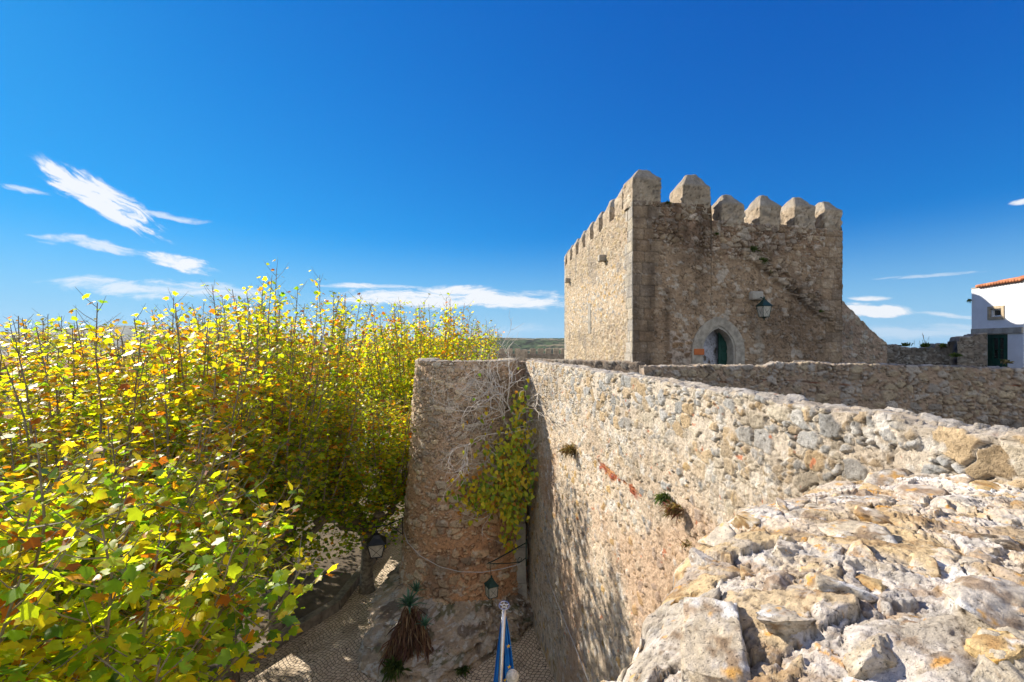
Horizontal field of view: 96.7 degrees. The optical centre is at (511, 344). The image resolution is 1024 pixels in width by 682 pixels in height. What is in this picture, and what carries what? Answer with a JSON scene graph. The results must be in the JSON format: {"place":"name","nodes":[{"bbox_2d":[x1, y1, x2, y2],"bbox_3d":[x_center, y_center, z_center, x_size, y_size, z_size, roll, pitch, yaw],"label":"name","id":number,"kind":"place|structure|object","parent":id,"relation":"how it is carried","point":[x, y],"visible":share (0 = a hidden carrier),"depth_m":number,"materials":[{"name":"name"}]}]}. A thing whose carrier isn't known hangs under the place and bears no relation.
{"place":"outdoors","nodes":[
{"label":"outdoors","id":0,"kind":"place"},
{"bbox_2d":[1,351,190,358],"bbox_3d":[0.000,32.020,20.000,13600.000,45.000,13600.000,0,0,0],"label":"ground","id":1,"kind":"structure","parent":0,"point":[6,353],"depth_m":3201.84,"materials":[{"name":"green plant"}]},
{"bbox_2d":[0,355,23,427],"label":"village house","id":2,"kind":"structure","parent":1,"relation":"on","point":[7,363],"depth_m":42.15,"materials":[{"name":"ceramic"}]},
{"bbox_2d":[22,355,186,444],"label":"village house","id":3,"kind":"structure","parent":1,"relation":"on","point":[103,377],"depth_m":44.39,"materials":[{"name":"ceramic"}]},
{"bbox_2d":[231,344,339,357],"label":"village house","id":4,"kind":"structure","parent":1,"relation":"on","point":[323,347],"depth_m":64.67,"materials":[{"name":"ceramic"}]},
{"bbox_2d":[310,360,402,445],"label":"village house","id":5,"kind":"structure","parent":1,"relation":"on","point":[359,406],"depth_m":42.03,"materials":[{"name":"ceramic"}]},
{"bbox_2d":[454,348,564,360],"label":"town wall","id":6,"kind":"structure","parent":1,"relation":"on","point":[524,354],"depth_m":80.00,"materials":[{"name":"grey stone"}]},
{"bbox_2d":[0,325,344,350],"bbox_3d":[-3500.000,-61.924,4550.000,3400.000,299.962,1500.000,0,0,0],"label":"hills","id":7,"kind":"structure","parent":0,"point":[127,331],"depth_m":4373.61,"materials":[{"name":"green plant"}]},
{"bbox_2d":[202,445,405,672],"bbox_3d":[-18.000,9.300,24.500,24.000,0.001,61.000,0,0,0],"label":"tree bed","id":8,"kind":"object","parent":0,"point":[326,589],"depth_m":18.34,"materials":[{"name":"stone"}]},
{"bbox_2d":[0,347,86,515],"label":"plane tree","id":9,"kind":"object","parent":8,"relation":"on","point":[38,404],"visible":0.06,"depth_m":11.13,"materials":[{"name":"yellow plant"}]},
{"bbox_2d":[0,309,185,502],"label":"plane tree","id":10,"kind":"object","parent":8,"relation":"on","point":[53,357],"visible":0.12,"depth_m":14.93,"materials":[{"name":"yellow plant"}]},
{"bbox_2d":[129,294,302,409],"bbox_3d":[-13.336,3.615,21.416,7.285,12.202,6.077,0,0,15],"label":"plane tree","id":11,"kind":"object","parent":8,"relation":"on","point":[187,335],"visible":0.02,"depth_m":20.32,"materials":[{"name":"yellow plant"}]},
{"bbox_2d":[179,259,377,597],"bbox_3d":[-8.272,3.380,16.523,6.077,12.690,7.285,0,0,5],"label":"plane tree","id":12,"kind":"object","parent":8,"relation":"on","point":[348,370],"visible":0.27,"depth_m":15.70,"materials":[{"name":"yellow plant"}]},
{"bbox_2d":[179,384,377,631],"bbox_3d":[-7.617,5.390,14.788,5.701,8.548,6.171,0,0,11],"label":"plane tree","id":13,"kind":"object","parent":8,"relation":"on","point":[319,521],"visible":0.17,"depth_m":15.05,"materials":[{"name":"green plant"}]},
{"bbox_2d":[273,319,382,476],"bbox_3d":[-9.992,4.190,24.615,6.125,11.021,6.219,0,0,-23],"label":"plane tree","id":14,"kind":"object","parent":8,"relation":"on","point":[359,378],"visible":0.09,"depth_m":24.91,"materials":[{"name":"yellow plant"}]},
{"bbox_2d":[349,324,438,455],"bbox_3d":[-7.650,4.092,29.370,6.171,11.248,5.701,0,0,-21],"label":"plane tree","id":15,"kind":"object","parent":8,"relation":"on","point":[364,360],"visible":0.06,"depth_m":28.51,"materials":[{"name":"yellow plant"}]},
{"bbox_2d":[188,338,438,351],"bbox_3d":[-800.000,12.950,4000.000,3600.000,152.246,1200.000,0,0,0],"label":"hills","id":16,"kind":"structure","parent":0,"point":[327,343],"depth_m":3969.21,"materials":[{"name":"green plant"}]},
{"bbox_2d":[239,527,553,681],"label":"cobbled street","id":17,"kind":"structure","parent":0,"point":[325,650],"depth_m":13.91,"materials":[{"name":"grey stone"}]},
{"bbox_2d":[0,287,293,614],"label":"plane tree","id":18,"kind":"object","parent":17,"relation":"on","point":[54,422],"visible":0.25,"depth_m":9.53,"materials":[{"name":"yellow plant"}]},
{"bbox_2d":[0,379,294,681],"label":"plane tree","id":19,"kind":"object","parent":17,"relation":"on","point":[198,467],"visible":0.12,"depth_m":8.46,"materials":[{"name":"green plant"}]},
{"bbox_2d":[0,398,338,681],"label":"plane tree","id":20,"kind":"object","parent":17,"relation":"on","point":[80,628],"visible":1,"depth_m":4.48,"materials":[{"name":"green plant"}]},
{"bbox_2d":[85,289,348,681],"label":"plane tree","id":21,"kind":"object","parent":17,"relation":"on","point":[296,471],"visible":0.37,"depth_m":12.55,"materials":[{"name":"yellow plant"}]},
{"bbox_2d":[197,512,403,680],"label":"kerb","id":22,"kind":"structure","parent":17,"relation":"on","point":[328,609],"depth_m":15.73,"materials":[{"name":"stone"}]},
{"bbox_2d":[296,392,415,594],"bbox_3d":[-5.510,5.715,17.706,6.171,7.873,5.701,0,0,-2],"label":"plane tree","id":23,"kind":"object","parent":17,"relation":"on","point":[390,485],"visible":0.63,"depth_m":16.73,"materials":[{"name":"green plant"}]},
{"bbox_2d":[353,293,482,462],"bbox_3d":[-4.655,3.448,23.231,6.219,12.562,6.125,0,0,-7],"label":"plane tree","id":24,"kind":"object","parent":17,"relation":"on","point":[398,367],"visible":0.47,"depth_m":21.85,"materials":[{"name":"yellow plant"}]},
{"bbox_2d":[357,561,532,681],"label":"rock outcrop","id":25,"kind":"object","parent":17,"relation":"on","point":[462,633],"visible":0.53,"depth_m":14.10,"materials":[{"name":"grey stone"}]},
{"bbox_2d":[379,655,412,681],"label":"outcrop weed","id":26,"kind":"object","parent":25,"relation":"on","point":[391,668],"visible":1,"depth_m":12.69,"materials":[{"name":"green plant"}]},
{"bbox_2d":[377,605,433,677],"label":"dead fronds","id":27,"kind":"object","parent":25,"relation":"on","point":[406,630],"visible":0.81,"depth_m":13.28,"materials":[{"name":"brown plant"}]},
{"bbox_2d":[395,588,428,612],"bbox_3d":[-2.988,7.577,13.534,1.109,0.465,0.963,0,0,0],"label":"aloe","id":28,"kind":"object","parent":27,"relation":"on","point":[409,600],"visible":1,"depth_m":13.60,"materials":[{"name":"green plant"}]},
{"bbox_2d":[414,614,433,629],"bbox_3d":[-2.517,7.954,13.149,0.632,0.281,0.614,0,0,0],"label":"aloe","id":29,"kind":"object","parent":27,"relation":"attached to","point":[425,622],"visible":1,"depth_m":13.12,"materials":[{"name":"green plant"}]},
{"bbox_2d":[407,579,424,591],"bbox_3d":[-3.060,7.637,14.453,0.594,0.339,0.719,0,0,-44],"label":"aloe","id":30,"kind":"object","parent":25,"relation":"on","point":[416,587],"visible":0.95,"depth_m":14.42,"materials":[{"name":"green plant"}]},
{"bbox_2d":[454,665,470,679],"bbox_3d":[-1.398,9.478,13.105,0.614,0.530,0.511,0,0,-19],"label":"outcrop weed","id":31,"kind":"object","parent":25,"relation":"on","point":[463,670],"visible":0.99,"depth_m":13.09,"materials":[{"name":"green plant"}]},
{"bbox_2d":[416,314,503,360],"bbox_3d":[-3.441,3.674,30.587,6.077,12.080,7.285,0,0,-4],"label":"plane tree","id":32,"kind":"object","parent":17,"relation":"on","point":[483,344],"visible":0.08,"depth_m":29.77,"materials":[{"name":"yellow plant"}]},
{"bbox_2d":[399,358,527,604],"bbox_3d":[-1.719,4.900,16.727,5.265,8.799,4.155,0,0,0],"label":"round bastion","id":33,"kind":"object","parent":17,"relation":"on","point":[437,534],"visible":0.58,"depth_m":15.32,"materials":[{"name":"stone"}]},
{"bbox_2d":[366,517,402,559],"bbox_3d":[-4.389,6.775,15.765,1.229,1.188,0.844,0,0,-14],"label":"bracket lantern","id":34,"kind":"object","parent":33,"relation":"attached to","point":[376,543],"visible":1,"depth_m":15.42,"materials":[{"name":"black metal"}]},
{"bbox_2d":[403,530,519,572],"bbox_3d":[-1.873,6.759,14.526,4.378,0.774,0.725,0,0,23],"label":"slack cable","id":35,"kind":"object","parent":33,"relation":"attached to","point":[456,570],"visible":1,"depth_m":14.33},
{"bbox_2d":[429,311,570,553],"bbox_3d":[-0.175,2.806,14.014,4.910,8.072,3.741,0,0,0],"label":"climbing plant","id":36,"kind":"object","parent":33,"relation":"attached to","point":[514,477],"visible":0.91,"depth_m":14.60,"materials":[{"name":"green plant"}]},
{"bbox_2d":[493,601,513,681],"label":"flagpole","id":37,"kind":"object","parent":17,"relation":"on","point":[504,662],"visible":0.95,"depth_m":8.58,"materials":[{"name":"blue fabric"}]},
{"bbox_2d":[506,669,518,681],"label":"ball topped pole","id":38,"kind":"object","parent":17,"relation":"on","point":[512,675],"visible":1,"depth_m":7.93,"materials":[{"name":"white metal"}]},
{"bbox_2d":[514,497,527,597],"bbox_3d":[0.310,7.375,15.900,0.460,4.250,0.440,0,0,0],"label":"gate surround","id":39,"kind":"object","parent":17,"relation":"on","point":[521,570],"visible":0.56,"depth_m":15.72,"materials":[{"name":"stone"}]},
{"bbox_2d":[514,360,544,501],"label":"gate wall","id":40,"kind":"structure","parent":17,"relation":"on","point":[522,372],"depth_m":16.64,"materials":[{"name":"stone"}]},
{"bbox_2d":[525,359,1023,681],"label":"rampart wall","id":41,"kind":"structure","parent":17,"relation":"on","point":[606,550],"depth_m":7.17,"materials":[{"name":"stone"}]},
{"bbox_2d":[484,539,526,599],"bbox_3d":[-0.072,6.897,13.930,1.944,1.204,0.443,0,0,-45],"label":"hanging lantern","id":42,"kind":"object","parent":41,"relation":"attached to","point":[491,588],"visible":1,"depth_m":13.35,"materials":[{"name":"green metal"}]},
{"bbox_2d":[541,561,588,681],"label":"wall cable","id":43,"kind":"object","parent":41,"relation":"attached to","point":[565,623],"depth_m":11.38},
{"bbox_2d":[556,441,576,459],"bbox_3d":[1.412,2.634,10.912,0.730,0.701,0.769,0,0,-26],"label":"dry weed","id":44,"kind":"object","parent":41,"relation":"attached to","point":[570,449],"visible":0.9,"depth_m":10.88,"materials":[{"name":"brown plant"}]},
{"bbox_2d":[651,489,670,507],"bbox_3d":[2.182,2.242,6.559,0.295,0.304,0.294,0,0,-33],"label":"green weed","id":45,"kind":"object","parent":41,"relation":"on","point":[663,497],"visible":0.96,"depth_m":6.57,"materials":[{"name":"green plant"}]},
{"bbox_2d":[655,497,684,523],"bbox_3d":[2.224,2.313,6.312,0.413,0.403,0.387,0,0,-35],"label":"dry weed","id":46,"kind":"object","parent":41,"relation":"attached to","point":[674,509],"visible":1,"depth_m":6.27,"materials":[{"name":"brown plant"}]},
{"bbox_2d":[676,535,692,551],"bbox_3d":[2.262,2.674,6.016,0.271,0.299,0.176,0,0,0],"label":"dry weed","id":47,"kind":"object","parent":41,"relation":"attached to","point":[685,544],"visible":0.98,"depth_m":6.03,"materials":[{"name":"plant"}]},
{"bbox_2d":[601,468,1023,681],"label":"rampart head","id":48,"kind":"object","parent":17,"relation":"on","point":[896,575],"visible":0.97,"depth_m":1.63},
{"bbox_2d":[349,337,563,359],"bbox_3d":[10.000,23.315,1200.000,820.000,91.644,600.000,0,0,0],"label":"hills","id":49,"kind":"structure","parent":0,"point":[529,343],"depth_m":1183.68,"materials":[{"name":"green plant"}]},
{"bbox_2d":[0,0,1023,347],"label":"sky","id":50,"kind":"structure","parent":0,"point":[408,150],"materials":[{"name":"blue"}]},
{"bbox_2d":[971,275,1023,367],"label":"white house","id":51,"kind":"structure","parent":0,"point":[998,312],"depth_m":16.76,"materials":[{"name":"paint"}]},
{"bbox_2d":[987,305,1004,319],"bbox_3d":[18.076,-1.192,16.931,0.175,0.498,0.670,0,0,8],"label":"window","id":52,"kind":"structure","parent":51,"relation":"in","point":[997,313],"depth_m":16.98,"materials":[{"name":"white wood"}]},
{"bbox_2d":[988,334,1007,366],"bbox_3d":[18.123,0.464,16.923,0.080,1.712,0.899,0,0,8],"label":"door","id":53,"kind":"structure","parent":51,"relation":"in","point":[997,343],"depth_m":16.95,"materials":[{"name":"green paint"}]},
{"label":"terrace","id":54,"kind":"structure","parent":0,"visible":0},
{"bbox_2d":[524,358,644,372],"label":"walkway wall","id":55,"kind":"structure","parent":54,"relation":"on","point":[626,366],"depth_m":16.40,"materials":[{"name":"stone"}]},
{"bbox_2d":[564,169,887,365],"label":"castle tower","id":56,"kind":"structure","parent":54,"relation":"on","point":[650,278],"depth_m":16.79,"materials":[{"name":"stone"}]},
{"bbox_2d":[718,333,726,364],"bbox_3d":[7.967,0.353,16.963,0.572,1.893,0.090,0,0,-9],"label":"door","id":57,"kind":"structure","parent":56,"relation":"in","point":[722,346],"depth_m":16.91,"materials":[{"name":"green paint"}]},
{"bbox_2d":[750,245,760,251],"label":"wall tuft","id":58,"kind":"object","parent":56,"relation":"attached to","point":[753,248],"visible":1,"depth_m":16.56,"materials":[{"name":"green plant"}]},
{"bbox_2d":[759,257,768,263],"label":"wall tuft","id":59,"kind":"object","parent":56,"relation":"attached to","point":[763,259],"visible":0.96,"depth_m":16.59,"materials":[{"name":"green plant"}]},
{"bbox_2d":[756,297,772,319],"bbox_3d":[9.026,-1.306,16.434,0.413,0.872,0.631,0,0,-9],"label":"wall lantern","id":60,"kind":"object","parent":56,"relation":"attached to","point":[764,307],"depth_m":16.22,"materials":[{"name":"glass"}]},
{"bbox_2d":[639,360,1023,428],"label":"wall","id":61,"kind":"structure","parent":54,"relation":"on","point":[987,395],"depth_m":12.07,"materials":[{"name":"stone"}]},
{"bbox_2d":[887,343,949,364],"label":"ruined wall","id":62,"kind":"structure","parent":54,"relation":"on","point":[936,354],"depth_m":18.22,"materials":[{"name":"stone"}]},
{"bbox_2d":[898,342,912,345],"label":"roadside weed","id":63,"kind":"object","parent":62,"relation":"on","point":[905,344],"visible":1,"depth_m":17.96,"materials":[{"name":"green plant"}]},
{"bbox_2d":[919,343,931,348],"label":"roadside weed","id":64,"kind":"object","parent":62,"relation":"on","point":[924,345],"visible":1,"depth_m":17.94,"materials":[{"name":"green plant"}]},
{"bbox_2d":[938,343,947,347],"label":"roadside weed","id":65,"kind":"object","parent":62,"relation":"on","point":[943,345],"visible":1,"depth_m":17.75,"materials":[{"name":"green plant"}]},
{"bbox_2d":[949,352,963,358],"bbox_3d":[16.404,0.428,16.895,0.614,0.316,0.416,0,0,0],"label":"roadside weed","id":66,"kind":"object","parent":54,"relation":"on","point":[954,354],"visible":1,"depth_m":16.86,"materials":[{"name":"green plant"}]},
{"bbox_2d":[947,333,987,366],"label":"stepped wall","id":67,"kind":"structure","parent":54,"relation":"on","point":[971,349],"depth_m":17.15,"materials":[{"name":"stone"}]},
{"bbox_2d":[1000,359,1013,364],"bbox_3d":[16.285,0.593,14.973,0.330,0.270,0.325,0,0,0],"label":"roadside weed","id":68,"kind":"object","parent":54,"relation":"on","point":[1005,361],"visible":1,"depth_m":14.96,"materials":[{"name":"green plant"}]}
]}

